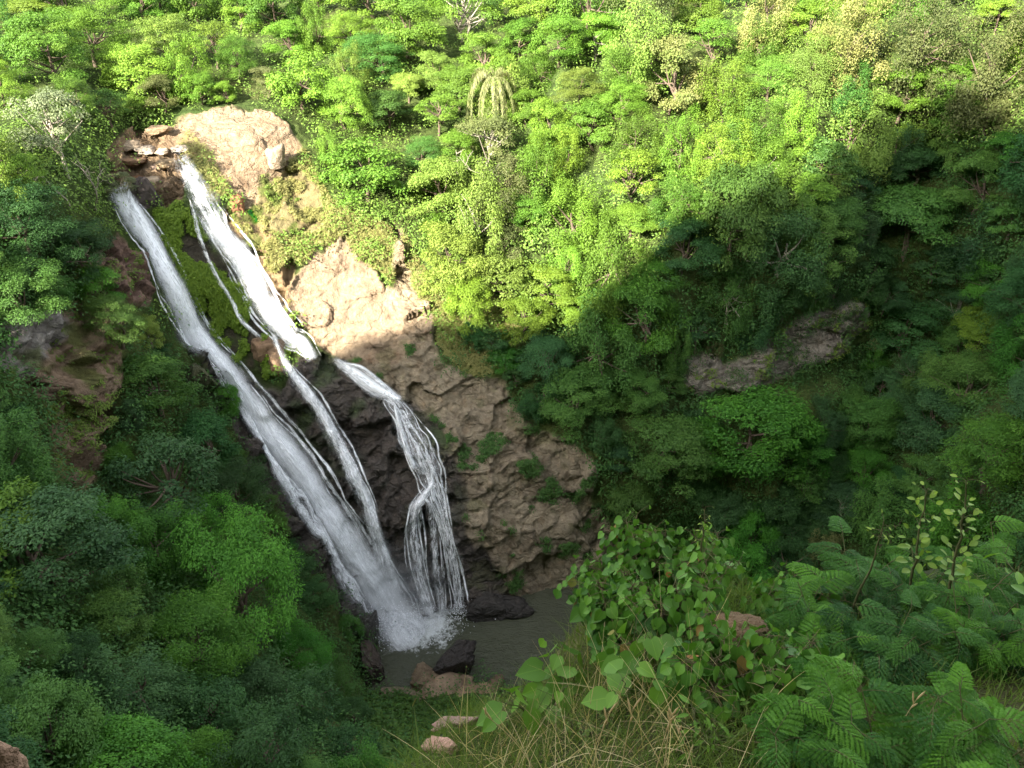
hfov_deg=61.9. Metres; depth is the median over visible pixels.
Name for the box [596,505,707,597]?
leafy shrub
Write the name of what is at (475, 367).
grass
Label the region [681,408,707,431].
vine draped tree
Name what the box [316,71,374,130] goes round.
fine leaved tree
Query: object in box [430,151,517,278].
vine draped tree
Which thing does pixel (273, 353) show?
boulder
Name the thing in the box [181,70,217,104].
broadleaf tree
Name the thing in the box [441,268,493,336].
broadleaf tree
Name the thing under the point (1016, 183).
vine draped tree
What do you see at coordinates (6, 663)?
fine leaved tree
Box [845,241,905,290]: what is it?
broadleaf tree
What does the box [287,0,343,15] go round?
leaved tree
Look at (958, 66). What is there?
broadleaf tree
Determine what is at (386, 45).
fine leaved tree
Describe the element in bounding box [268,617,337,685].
fine leaved tree
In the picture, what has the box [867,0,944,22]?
vine draped tree
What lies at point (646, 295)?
broadleaf tree
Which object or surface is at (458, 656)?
boulder
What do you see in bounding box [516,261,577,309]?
broadleaf tree
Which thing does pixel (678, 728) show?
grass stalk
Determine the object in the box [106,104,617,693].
cliff
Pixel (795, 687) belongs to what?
leafy shrub
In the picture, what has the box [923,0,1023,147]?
vine draped tree
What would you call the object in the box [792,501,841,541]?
broadleaf tree
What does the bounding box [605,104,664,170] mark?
vine draped tree
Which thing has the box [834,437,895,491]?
fine leaved tree
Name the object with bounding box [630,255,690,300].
fine leaved tree
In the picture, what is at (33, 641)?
fine leaved tree
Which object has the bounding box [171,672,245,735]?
open crowned tree
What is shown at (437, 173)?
broadleaf tree
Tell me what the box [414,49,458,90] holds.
broadleaf tree
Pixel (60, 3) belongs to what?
broadleaf tree
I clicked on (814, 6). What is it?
broadleaf tree
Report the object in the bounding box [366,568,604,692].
pool water
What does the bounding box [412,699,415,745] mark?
grass stalk
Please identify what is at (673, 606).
leafy shrub
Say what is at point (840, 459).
fine leaved tree
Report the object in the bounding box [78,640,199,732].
vine draped tree
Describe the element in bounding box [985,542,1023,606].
feathery bush
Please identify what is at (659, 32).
vine draped tree
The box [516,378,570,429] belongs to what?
vine draped tree
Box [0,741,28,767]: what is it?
corner stone
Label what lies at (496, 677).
boulder
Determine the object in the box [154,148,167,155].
stone
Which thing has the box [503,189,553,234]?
broadleaf tree
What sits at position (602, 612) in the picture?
leafy shrub
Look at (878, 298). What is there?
vine draped tree
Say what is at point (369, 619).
boulder
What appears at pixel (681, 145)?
vine draped tree
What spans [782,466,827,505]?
open crowned tree
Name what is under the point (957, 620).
feathery bush
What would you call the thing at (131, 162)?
stone
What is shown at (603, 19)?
broadleaf tree
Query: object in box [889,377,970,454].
broadleaf tree
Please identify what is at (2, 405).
open crowned tree
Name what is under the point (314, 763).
fine leaved tree
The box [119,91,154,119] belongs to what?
leaved tree
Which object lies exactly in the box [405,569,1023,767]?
ground
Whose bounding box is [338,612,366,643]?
open crowned tree
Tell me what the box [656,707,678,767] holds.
grass stalk
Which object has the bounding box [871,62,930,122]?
broadleaf tree
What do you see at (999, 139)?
spreading tree
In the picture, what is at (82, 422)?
rock plants
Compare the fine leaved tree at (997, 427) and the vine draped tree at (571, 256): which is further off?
the vine draped tree at (571, 256)
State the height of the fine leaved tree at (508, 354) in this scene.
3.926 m
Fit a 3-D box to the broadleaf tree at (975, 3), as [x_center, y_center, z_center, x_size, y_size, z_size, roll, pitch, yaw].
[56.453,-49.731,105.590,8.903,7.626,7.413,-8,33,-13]
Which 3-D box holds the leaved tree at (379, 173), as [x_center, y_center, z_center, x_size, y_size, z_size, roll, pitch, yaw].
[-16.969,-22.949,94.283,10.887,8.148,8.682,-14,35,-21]
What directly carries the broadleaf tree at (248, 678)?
on the hillside
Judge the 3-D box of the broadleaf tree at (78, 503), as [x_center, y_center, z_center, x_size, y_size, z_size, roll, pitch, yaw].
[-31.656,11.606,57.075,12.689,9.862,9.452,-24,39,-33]
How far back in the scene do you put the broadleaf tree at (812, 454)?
97.31 m
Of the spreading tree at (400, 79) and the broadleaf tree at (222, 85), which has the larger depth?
the spreading tree at (400, 79)
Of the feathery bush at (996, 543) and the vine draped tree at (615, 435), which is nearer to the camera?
the feathery bush at (996, 543)
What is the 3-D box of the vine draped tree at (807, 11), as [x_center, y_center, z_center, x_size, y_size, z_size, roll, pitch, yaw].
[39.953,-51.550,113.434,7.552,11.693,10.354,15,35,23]
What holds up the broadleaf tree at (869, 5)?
on the hillside
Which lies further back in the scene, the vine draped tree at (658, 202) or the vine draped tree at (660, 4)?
the vine draped tree at (660, 4)
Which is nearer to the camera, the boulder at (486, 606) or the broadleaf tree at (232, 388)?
the broadleaf tree at (232, 388)
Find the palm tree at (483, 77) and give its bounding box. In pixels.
[465,67,517,131]
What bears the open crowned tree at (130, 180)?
on the hillside
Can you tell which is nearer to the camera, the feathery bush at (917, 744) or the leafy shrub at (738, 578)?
the feathery bush at (917, 744)
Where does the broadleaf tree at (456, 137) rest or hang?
on the hillside
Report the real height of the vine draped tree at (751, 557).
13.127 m
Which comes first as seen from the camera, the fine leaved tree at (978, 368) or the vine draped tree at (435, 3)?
the fine leaved tree at (978, 368)
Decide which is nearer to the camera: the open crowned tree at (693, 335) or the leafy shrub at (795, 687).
the leafy shrub at (795, 687)
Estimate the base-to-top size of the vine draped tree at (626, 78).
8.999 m
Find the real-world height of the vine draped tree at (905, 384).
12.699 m
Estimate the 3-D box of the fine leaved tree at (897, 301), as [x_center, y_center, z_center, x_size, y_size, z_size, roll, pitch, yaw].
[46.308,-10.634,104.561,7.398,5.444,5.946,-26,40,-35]
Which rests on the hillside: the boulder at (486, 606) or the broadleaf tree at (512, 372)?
the broadleaf tree at (512, 372)
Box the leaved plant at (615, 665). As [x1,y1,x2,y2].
[581,597,690,721]
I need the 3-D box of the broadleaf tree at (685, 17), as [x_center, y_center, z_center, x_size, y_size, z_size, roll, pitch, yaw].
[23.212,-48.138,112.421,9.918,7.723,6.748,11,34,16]
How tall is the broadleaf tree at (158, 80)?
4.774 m
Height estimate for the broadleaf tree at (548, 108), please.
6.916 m
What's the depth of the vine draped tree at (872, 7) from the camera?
106.48 m
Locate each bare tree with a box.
[18,151,70,205]
[74,154,106,210]
[456,3,485,37]
[458,151,501,184]
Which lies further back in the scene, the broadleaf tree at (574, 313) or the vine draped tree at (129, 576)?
the broadleaf tree at (574, 313)
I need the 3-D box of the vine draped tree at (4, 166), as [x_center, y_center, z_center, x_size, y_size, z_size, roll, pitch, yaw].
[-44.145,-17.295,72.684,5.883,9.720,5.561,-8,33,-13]
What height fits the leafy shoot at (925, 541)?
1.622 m
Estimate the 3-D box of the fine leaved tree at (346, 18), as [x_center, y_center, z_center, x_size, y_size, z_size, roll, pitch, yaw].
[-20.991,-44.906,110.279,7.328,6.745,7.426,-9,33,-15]
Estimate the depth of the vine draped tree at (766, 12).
104.59 m
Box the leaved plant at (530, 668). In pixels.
[476,633,589,741]
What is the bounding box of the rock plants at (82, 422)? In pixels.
[4,174,871,480]
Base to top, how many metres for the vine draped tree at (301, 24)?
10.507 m
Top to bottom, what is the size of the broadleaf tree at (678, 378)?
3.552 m
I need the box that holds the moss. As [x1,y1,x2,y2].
[152,197,291,379]
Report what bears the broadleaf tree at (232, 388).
on the hillside
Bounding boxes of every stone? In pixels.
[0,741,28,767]
[122,157,146,165]
[123,139,143,151]
[133,144,155,154]
[144,125,172,135]
[146,176,162,184]
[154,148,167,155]
[155,158,177,169]
[170,144,189,152]
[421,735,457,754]
[431,716,478,731]
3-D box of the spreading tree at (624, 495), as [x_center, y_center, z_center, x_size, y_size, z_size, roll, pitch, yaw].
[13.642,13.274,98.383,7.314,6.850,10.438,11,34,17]
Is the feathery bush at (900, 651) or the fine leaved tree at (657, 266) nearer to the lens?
the feathery bush at (900, 651)
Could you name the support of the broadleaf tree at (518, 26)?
on the hillside
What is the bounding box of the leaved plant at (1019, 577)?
[918,553,1023,661]
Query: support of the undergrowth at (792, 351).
on the rock ledge
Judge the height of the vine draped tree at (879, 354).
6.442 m
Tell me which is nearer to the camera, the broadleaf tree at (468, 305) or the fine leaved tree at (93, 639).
the fine leaved tree at (93, 639)
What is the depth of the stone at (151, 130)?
93.91 m
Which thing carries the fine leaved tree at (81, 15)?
on the hillside
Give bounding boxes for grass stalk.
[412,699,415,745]
[483,706,533,767]
[592,703,616,767]
[621,696,641,767]
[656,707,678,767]
[663,698,672,767]
[676,725,692,767]
[900,691,924,725]
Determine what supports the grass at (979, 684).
on the ground at (1003, 694)
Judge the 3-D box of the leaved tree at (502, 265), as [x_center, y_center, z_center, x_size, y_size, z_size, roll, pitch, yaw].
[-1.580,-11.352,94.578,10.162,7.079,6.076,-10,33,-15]
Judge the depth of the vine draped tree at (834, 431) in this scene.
98.46 m
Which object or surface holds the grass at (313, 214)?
on the cliff
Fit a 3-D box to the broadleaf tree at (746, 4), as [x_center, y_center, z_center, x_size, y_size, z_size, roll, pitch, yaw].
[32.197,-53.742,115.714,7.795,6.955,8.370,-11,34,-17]
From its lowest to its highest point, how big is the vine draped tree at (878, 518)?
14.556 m
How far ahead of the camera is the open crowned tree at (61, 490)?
65.63 m
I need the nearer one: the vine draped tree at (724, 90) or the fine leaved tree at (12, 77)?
the fine leaved tree at (12, 77)
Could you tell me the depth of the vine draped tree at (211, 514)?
74.33 m
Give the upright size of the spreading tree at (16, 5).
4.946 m
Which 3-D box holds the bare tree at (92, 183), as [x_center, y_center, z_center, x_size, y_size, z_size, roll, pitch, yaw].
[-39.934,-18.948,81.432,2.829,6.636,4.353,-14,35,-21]
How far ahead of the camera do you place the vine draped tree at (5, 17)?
98.58 m
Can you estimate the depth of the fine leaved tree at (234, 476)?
82.00 m
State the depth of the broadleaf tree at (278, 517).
87.31 m
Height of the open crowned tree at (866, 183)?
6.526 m
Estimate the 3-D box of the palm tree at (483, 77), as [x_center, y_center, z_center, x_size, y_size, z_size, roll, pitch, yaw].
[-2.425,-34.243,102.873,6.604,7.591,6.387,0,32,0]
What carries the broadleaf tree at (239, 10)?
on the hillside
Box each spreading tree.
[0,0,58,31]
[364,89,415,129]
[390,71,424,102]
[605,477,655,528]
[608,202,662,238]
[682,478,729,516]
[865,182,961,261]
[888,143,947,186]
[950,304,999,353]
[974,0,1023,34]
[979,131,1023,175]
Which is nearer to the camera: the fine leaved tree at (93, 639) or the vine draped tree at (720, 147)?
the fine leaved tree at (93, 639)
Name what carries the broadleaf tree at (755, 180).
on the hillside
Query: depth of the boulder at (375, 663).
89.97 m
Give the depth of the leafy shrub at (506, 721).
8.04 m
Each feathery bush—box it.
[742,655,874,767]
[759,561,881,681]
[777,515,933,633]
[798,653,1023,767]
[815,589,988,695]
[876,544,1001,615]
[891,661,1023,767]
[910,578,1023,681]
[931,515,1023,615]
[960,585,1023,680]
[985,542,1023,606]
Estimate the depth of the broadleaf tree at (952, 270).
102.81 m
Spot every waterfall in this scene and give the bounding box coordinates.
[115,183,426,649]
[182,163,400,599]
[336,361,467,612]
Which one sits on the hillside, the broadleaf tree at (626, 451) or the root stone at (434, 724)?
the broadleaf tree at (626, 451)
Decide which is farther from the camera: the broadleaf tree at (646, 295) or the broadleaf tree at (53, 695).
the broadleaf tree at (646, 295)
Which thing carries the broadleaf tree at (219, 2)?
on the hillside
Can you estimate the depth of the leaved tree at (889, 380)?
105.84 m
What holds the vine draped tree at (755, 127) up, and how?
on the hillside
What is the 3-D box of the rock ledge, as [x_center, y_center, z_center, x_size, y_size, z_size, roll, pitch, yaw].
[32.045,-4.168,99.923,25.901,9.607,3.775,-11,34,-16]
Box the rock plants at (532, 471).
[351,343,614,594]
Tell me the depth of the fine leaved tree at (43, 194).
75.85 m
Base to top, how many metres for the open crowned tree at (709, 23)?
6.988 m
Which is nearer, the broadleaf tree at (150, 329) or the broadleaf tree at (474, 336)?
the broadleaf tree at (150, 329)
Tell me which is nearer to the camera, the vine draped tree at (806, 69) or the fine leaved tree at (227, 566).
the fine leaved tree at (227, 566)
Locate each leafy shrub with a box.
[486,684,524,713]
[497,678,526,732]
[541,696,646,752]
[553,554,636,625]
[579,562,656,663]
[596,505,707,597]
[610,538,742,640]
[635,521,734,592]
[652,576,792,722]
[713,626,850,684]
[720,551,753,594]
[740,562,860,630]
[746,629,879,723]
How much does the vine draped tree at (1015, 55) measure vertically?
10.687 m
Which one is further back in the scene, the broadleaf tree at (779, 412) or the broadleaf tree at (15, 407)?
the broadleaf tree at (779, 412)
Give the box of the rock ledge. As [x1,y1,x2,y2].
[682,297,869,395]
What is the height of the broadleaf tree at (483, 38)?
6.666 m
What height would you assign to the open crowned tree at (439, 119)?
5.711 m
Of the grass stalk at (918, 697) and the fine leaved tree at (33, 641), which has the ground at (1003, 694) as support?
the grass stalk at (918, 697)
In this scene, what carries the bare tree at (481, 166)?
on the hillside
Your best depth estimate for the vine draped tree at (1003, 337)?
90.40 m
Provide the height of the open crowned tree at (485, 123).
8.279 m
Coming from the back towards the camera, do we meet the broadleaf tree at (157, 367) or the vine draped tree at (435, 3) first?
the vine draped tree at (435, 3)
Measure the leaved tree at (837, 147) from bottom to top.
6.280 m
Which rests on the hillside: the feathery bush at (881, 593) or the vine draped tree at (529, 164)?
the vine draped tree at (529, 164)
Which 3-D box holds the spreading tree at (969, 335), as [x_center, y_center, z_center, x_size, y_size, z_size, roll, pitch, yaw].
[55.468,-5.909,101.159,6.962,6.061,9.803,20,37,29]
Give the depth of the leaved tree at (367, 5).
114.92 m
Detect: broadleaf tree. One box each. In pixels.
[0,7,88,85]
[0,483,145,615]
[0,576,10,596]
[0,672,105,767]
[0,704,43,767]
[1,399,33,442]
[31,0,96,32]
[35,711,213,767]
[47,276,75,307]
[52,217,117,285]
[63,587,155,660]
[73,262,127,311]
[78,493,143,539]
[95,41,174,101]
[101,441,135,476]
[113,0,163,24]
[116,349,202,417]
[127,13,195,67]
[135,72,181,112]
[135,314,164,348]
[154,344,177,364]
[173,405,242,479]
[176,723,240,767]
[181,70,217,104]
[203,0,261,13]
[211,80,240,104]
[211,648,294,723]
[212,377,240,416]
[219,0,262,34]
[221,448,249,467]
[237,0,300,37]
[248,66,287,101]
[259,19,317,57]
[266,508,290,538]
[282,537,305,558]
[289,573,339,621]
[372,0,448,65]
[401,154,470,215]
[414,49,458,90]
[418,220,494,296]
[430,63,489,115]
[436,128,479,174]
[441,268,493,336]
[456,31,515,69]
[457,321,484,345]
[476,220,527,262]
[481,0,515,26]
[494,15,539,64]
[496,294,557,346]
[497,0,582,28]
[501,367,530,389]
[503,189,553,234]
[505,87,550,128]
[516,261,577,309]
[527,96,573,157]
[528,12,587,67]
[537,361,621,442]
[556,97,616,153]
[556,285,598,328]
[566,10,621,61]
[597,270,692,358]
[602,442,637,474]
[611,410,715,498]
[616,365,667,414]
[632,32,722,114]
[650,217,725,279]
[658,370,688,395]
[666,0,725,43]
[686,0,720,12]
[686,383,830,483]
[690,151,792,271]
[704,486,752,534]
[721,501,782,564]
[722,0,771,8]
[752,482,809,524]
[770,0,846,54]
[788,218,861,297]
[789,422,835,479]
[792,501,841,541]
[807,194,869,255]
[831,392,905,465]
[839,0,887,13]
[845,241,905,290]
[865,299,951,370]
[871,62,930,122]
[871,464,921,515]
[888,452,950,508]
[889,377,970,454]
[903,513,972,570]
[908,246,958,284]
[921,56,984,98]
[924,125,980,170]
[926,76,998,135]
[928,252,982,285]
[931,0,993,9]
[932,318,987,363]
[934,146,1011,218]
[974,244,1009,289]
[984,197,1023,240]
[999,361,1023,419]
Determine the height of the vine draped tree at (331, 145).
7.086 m
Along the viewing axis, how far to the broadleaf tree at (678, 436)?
92.81 m
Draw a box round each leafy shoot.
[692,506,713,581]
[851,508,893,613]
[895,481,942,610]
[935,474,984,609]
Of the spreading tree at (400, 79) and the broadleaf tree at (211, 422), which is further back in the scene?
the spreading tree at (400, 79)
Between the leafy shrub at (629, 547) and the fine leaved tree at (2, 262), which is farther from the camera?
the fine leaved tree at (2, 262)
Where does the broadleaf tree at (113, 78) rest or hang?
on the hillside
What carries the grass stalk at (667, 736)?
on the ground at (1003, 694)
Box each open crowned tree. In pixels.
[0,86,91,178]
[0,384,19,419]
[46,481,70,518]
[80,88,131,134]
[96,430,220,529]
[99,171,136,195]
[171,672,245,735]
[187,19,231,67]
[316,721,382,767]
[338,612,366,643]
[411,93,460,135]
[434,0,505,41]
[454,107,515,170]
[603,146,663,202]
[681,311,721,353]
[682,16,737,64]
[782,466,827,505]
[841,165,882,198]
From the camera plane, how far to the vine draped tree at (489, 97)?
102.67 m
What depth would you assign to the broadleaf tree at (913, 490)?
95.89 m
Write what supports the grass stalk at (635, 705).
on the ground at (1003, 694)
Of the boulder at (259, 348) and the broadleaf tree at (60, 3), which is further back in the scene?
the broadleaf tree at (60, 3)
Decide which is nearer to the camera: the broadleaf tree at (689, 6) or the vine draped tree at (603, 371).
the vine draped tree at (603, 371)
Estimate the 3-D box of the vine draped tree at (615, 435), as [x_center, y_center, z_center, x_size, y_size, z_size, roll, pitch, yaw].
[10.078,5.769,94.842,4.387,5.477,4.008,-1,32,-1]
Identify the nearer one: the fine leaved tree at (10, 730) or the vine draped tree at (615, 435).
the fine leaved tree at (10, 730)
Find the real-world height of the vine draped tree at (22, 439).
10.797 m
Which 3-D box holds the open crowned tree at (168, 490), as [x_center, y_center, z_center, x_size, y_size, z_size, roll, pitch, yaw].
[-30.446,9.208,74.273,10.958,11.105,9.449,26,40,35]
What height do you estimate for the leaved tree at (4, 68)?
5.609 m
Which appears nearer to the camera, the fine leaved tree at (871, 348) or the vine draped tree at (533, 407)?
the vine draped tree at (533, 407)
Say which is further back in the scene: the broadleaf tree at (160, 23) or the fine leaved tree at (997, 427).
the broadleaf tree at (160, 23)
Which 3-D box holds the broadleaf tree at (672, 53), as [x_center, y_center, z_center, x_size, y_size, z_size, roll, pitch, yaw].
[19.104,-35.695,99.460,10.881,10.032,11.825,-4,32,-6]
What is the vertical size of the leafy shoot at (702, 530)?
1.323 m
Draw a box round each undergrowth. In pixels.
[0,0,1023,376]
[0,129,1023,767]
[689,294,874,401]
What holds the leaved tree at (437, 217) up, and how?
on the hillside
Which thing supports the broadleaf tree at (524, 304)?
on the hillside
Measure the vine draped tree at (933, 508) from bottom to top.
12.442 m
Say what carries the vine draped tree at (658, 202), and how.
on the hillside
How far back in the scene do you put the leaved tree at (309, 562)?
87.24 m
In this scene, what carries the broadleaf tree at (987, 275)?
on the hillside
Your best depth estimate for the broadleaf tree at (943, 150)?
100.16 m
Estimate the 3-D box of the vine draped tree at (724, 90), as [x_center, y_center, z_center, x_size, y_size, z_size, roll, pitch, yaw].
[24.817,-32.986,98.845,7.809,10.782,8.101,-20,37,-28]
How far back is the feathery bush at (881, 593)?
7.62 m
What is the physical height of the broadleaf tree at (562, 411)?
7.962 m
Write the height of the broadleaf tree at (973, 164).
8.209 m
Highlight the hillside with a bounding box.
[0,0,1023,767]
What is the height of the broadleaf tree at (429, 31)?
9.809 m
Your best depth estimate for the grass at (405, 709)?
79.04 m
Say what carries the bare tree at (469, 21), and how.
on the hillside
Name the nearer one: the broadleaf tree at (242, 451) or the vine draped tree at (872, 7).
the broadleaf tree at (242, 451)
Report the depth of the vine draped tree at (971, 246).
98.84 m
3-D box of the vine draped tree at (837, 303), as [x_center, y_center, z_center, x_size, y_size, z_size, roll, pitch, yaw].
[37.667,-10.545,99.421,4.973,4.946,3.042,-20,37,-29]
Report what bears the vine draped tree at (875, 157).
on the hillside
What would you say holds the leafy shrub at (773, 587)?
on the ground at (1003, 694)
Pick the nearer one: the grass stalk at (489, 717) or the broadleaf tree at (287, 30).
the grass stalk at (489, 717)
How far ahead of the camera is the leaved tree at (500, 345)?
93.27 m
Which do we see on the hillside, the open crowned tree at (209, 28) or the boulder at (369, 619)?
the open crowned tree at (209, 28)
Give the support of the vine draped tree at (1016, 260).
on the hillside
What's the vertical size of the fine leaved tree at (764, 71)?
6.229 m
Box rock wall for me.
[0,233,156,493]
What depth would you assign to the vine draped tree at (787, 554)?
98.08 m
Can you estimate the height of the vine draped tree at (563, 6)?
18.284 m
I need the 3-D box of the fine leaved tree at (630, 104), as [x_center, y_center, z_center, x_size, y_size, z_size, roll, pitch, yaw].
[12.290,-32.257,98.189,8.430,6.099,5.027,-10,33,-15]
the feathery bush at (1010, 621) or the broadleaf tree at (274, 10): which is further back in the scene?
the broadleaf tree at (274, 10)
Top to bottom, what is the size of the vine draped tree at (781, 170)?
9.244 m
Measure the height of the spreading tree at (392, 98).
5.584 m
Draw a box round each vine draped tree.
[0,0,25,62]
[0,111,28,182]
[0,133,30,236]
[0,404,59,502]
[15,448,52,490]
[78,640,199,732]
[86,556,153,617]
[104,493,210,594]
[112,394,151,437]
[136,0,188,17]
[160,31,216,103]
[166,490,239,559]
[204,686,314,767]
[234,647,344,742]
[294,0,336,62]
[315,124,345,174]
[324,733,395,767]
[328,39,374,102]
[410,0,450,20]
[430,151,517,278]
[467,59,530,136]
[470,149,534,228]
[515,122,574,227]
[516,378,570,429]
[517,45,556,92]
[520,175,612,264]
[541,0,631,51]
[542,245,588,304]
[546,124,591,188]
[552,283,641,414]
[572,204,653,327]
[584,413,622,458]
[600,0,685,93]
[600,46,653,117]
[602,0,677,43]
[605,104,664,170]
[646,173,713,236]
[655,102,705,189]
[660,326,693,381]
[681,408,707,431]
[683,114,756,191]
[689,49,759,129]
[694,252,762,348]
[701,322,725,359]
[714,85,795,178]
[718,521,776,592]
[725,134,805,211]
[732,296,783,356]
[733,15,784,74]
[733,204,830,327]
[735,0,800,61]
[751,533,820,582]
[757,87,821,167]
[776,179,840,262]
[779,26,850,109]
[780,0,832,16]
[800,525,843,576]
[808,391,848,458]
[809,0,898,129]
[820,272,852,314]
[823,56,873,134]
[827,85,902,193]
[832,0,884,30]
[837,473,918,572]
[841,190,884,264]
[851,272,888,321]
[853,0,983,122]
[857,345,891,384]
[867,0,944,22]
[870,384,925,445]
[873,123,926,182]
[885,353,942,399]
[893,346,966,418]
[894,104,940,150]
[907,474,1001,560]
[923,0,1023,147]
[927,198,1002,286]
[985,313,1023,400]
[994,129,1023,204]
[1000,13,1023,86]
[1002,159,1023,227]
[1004,238,1023,283]
[1014,501,1023,563]
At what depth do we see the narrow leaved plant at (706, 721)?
5.62 m
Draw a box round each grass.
[176,126,232,202]
[228,175,332,322]
[267,148,521,377]
[360,684,489,767]
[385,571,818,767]
[614,558,1023,767]
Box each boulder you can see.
[130,176,163,209]
[185,363,219,392]
[230,193,244,212]
[250,337,274,362]
[264,143,285,169]
[266,336,288,376]
[357,610,380,644]
[360,640,384,686]
[379,687,416,699]
[410,661,438,691]
[417,672,474,696]
[432,639,476,674]
[456,682,495,696]
[466,592,534,622]
[487,674,504,691]
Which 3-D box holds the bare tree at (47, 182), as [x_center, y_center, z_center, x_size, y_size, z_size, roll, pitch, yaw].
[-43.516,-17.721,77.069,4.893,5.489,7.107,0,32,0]
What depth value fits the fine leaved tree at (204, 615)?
60.35 m
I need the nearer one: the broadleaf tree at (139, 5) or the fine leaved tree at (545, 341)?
the fine leaved tree at (545, 341)
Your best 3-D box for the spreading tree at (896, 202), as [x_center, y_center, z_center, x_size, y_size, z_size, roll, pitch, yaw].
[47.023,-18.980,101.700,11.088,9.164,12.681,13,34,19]
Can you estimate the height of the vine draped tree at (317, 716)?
10.703 m
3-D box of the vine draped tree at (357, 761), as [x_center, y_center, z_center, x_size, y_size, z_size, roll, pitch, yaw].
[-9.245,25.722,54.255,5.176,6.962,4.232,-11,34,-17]
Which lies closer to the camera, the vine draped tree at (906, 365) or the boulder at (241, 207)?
the boulder at (241, 207)
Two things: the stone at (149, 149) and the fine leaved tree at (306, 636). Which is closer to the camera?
the fine leaved tree at (306, 636)
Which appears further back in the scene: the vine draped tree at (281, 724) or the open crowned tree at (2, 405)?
the open crowned tree at (2, 405)
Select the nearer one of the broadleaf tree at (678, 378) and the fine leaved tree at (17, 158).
the fine leaved tree at (17, 158)
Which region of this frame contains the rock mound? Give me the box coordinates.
[713,611,769,641]
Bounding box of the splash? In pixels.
[357,590,495,650]
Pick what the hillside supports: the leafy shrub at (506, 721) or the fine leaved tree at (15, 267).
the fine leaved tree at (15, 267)
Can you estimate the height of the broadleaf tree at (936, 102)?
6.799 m
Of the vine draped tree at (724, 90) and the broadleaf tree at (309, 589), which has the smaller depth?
the broadleaf tree at (309, 589)
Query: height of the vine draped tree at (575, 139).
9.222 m
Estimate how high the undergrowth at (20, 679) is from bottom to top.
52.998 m
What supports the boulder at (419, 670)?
in the pool water
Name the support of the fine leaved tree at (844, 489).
on the hillside
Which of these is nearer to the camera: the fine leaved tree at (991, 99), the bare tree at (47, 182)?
the bare tree at (47, 182)
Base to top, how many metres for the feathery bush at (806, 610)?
0.629 m
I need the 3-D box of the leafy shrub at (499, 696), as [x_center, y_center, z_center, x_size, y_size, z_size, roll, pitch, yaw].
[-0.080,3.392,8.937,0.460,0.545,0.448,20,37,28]
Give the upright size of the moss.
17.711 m
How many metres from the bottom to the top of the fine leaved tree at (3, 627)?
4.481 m
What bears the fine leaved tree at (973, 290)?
on the hillside
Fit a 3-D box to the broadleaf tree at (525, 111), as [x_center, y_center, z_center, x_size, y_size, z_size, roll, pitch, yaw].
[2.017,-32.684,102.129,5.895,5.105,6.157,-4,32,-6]
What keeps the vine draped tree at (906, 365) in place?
on the hillside
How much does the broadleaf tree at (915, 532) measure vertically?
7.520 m
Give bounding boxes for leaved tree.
[0,53,14,76]
[0,59,36,105]
[0,151,48,188]
[0,176,78,263]
[0,251,7,274]
[0,253,72,343]
[0,475,41,601]
[0,597,29,659]
[0,626,73,679]
[0,643,20,718]
[0,711,21,741]
[27,177,54,213]
[40,621,107,688]
[46,0,142,69]
[48,73,96,122]
[75,291,151,349]
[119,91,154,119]
[131,580,263,691]
[170,0,219,23]
[170,502,305,678]
[194,455,272,523]
[212,32,257,82]
[263,47,337,109]
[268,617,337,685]
[277,554,317,588]
[283,751,336,767]
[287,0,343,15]
[309,650,364,708]
[312,134,409,206]
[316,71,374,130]
[323,9,377,53]
[328,31,414,82]
[341,0,390,19]
[399,134,448,171]
[417,212,449,238]
[458,246,546,305]
[473,325,508,359]
[486,345,521,374]
[512,329,574,381]
[549,65,610,105]
[588,74,654,124]
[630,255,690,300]
[654,516,690,547]
[674,416,744,477]
[735,52,802,103]
[766,510,820,545]
[772,276,813,322]
[792,170,839,211]
[799,132,867,186]
[802,472,887,533]
[810,451,850,485]
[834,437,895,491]
[862,366,904,405]
[868,339,880,352]
[869,278,915,317]
[917,347,1007,419]
[921,285,980,328]
[936,401,1023,497]
[957,258,1007,311]
[963,91,1020,135]
[979,259,1023,327]
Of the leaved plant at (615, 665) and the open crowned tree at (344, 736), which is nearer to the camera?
the leaved plant at (615, 665)
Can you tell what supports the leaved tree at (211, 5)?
on the hillside
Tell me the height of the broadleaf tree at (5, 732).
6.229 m
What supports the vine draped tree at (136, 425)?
on the hillside
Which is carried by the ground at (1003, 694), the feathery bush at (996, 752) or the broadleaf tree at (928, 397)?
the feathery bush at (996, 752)
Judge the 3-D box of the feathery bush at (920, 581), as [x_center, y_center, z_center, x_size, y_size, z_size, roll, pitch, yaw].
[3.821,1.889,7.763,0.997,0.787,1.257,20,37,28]
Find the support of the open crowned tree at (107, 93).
on the hillside
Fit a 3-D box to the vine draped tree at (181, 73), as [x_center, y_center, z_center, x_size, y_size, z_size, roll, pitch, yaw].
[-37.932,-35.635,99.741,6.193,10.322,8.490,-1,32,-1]
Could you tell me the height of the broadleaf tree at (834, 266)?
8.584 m
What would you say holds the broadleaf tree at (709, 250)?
on the hillside
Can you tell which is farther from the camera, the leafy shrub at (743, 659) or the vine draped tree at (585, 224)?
the vine draped tree at (585, 224)
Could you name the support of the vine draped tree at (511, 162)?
on the hillside
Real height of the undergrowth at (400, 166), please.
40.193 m
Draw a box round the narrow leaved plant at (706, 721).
[672,685,748,759]
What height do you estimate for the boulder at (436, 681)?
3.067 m

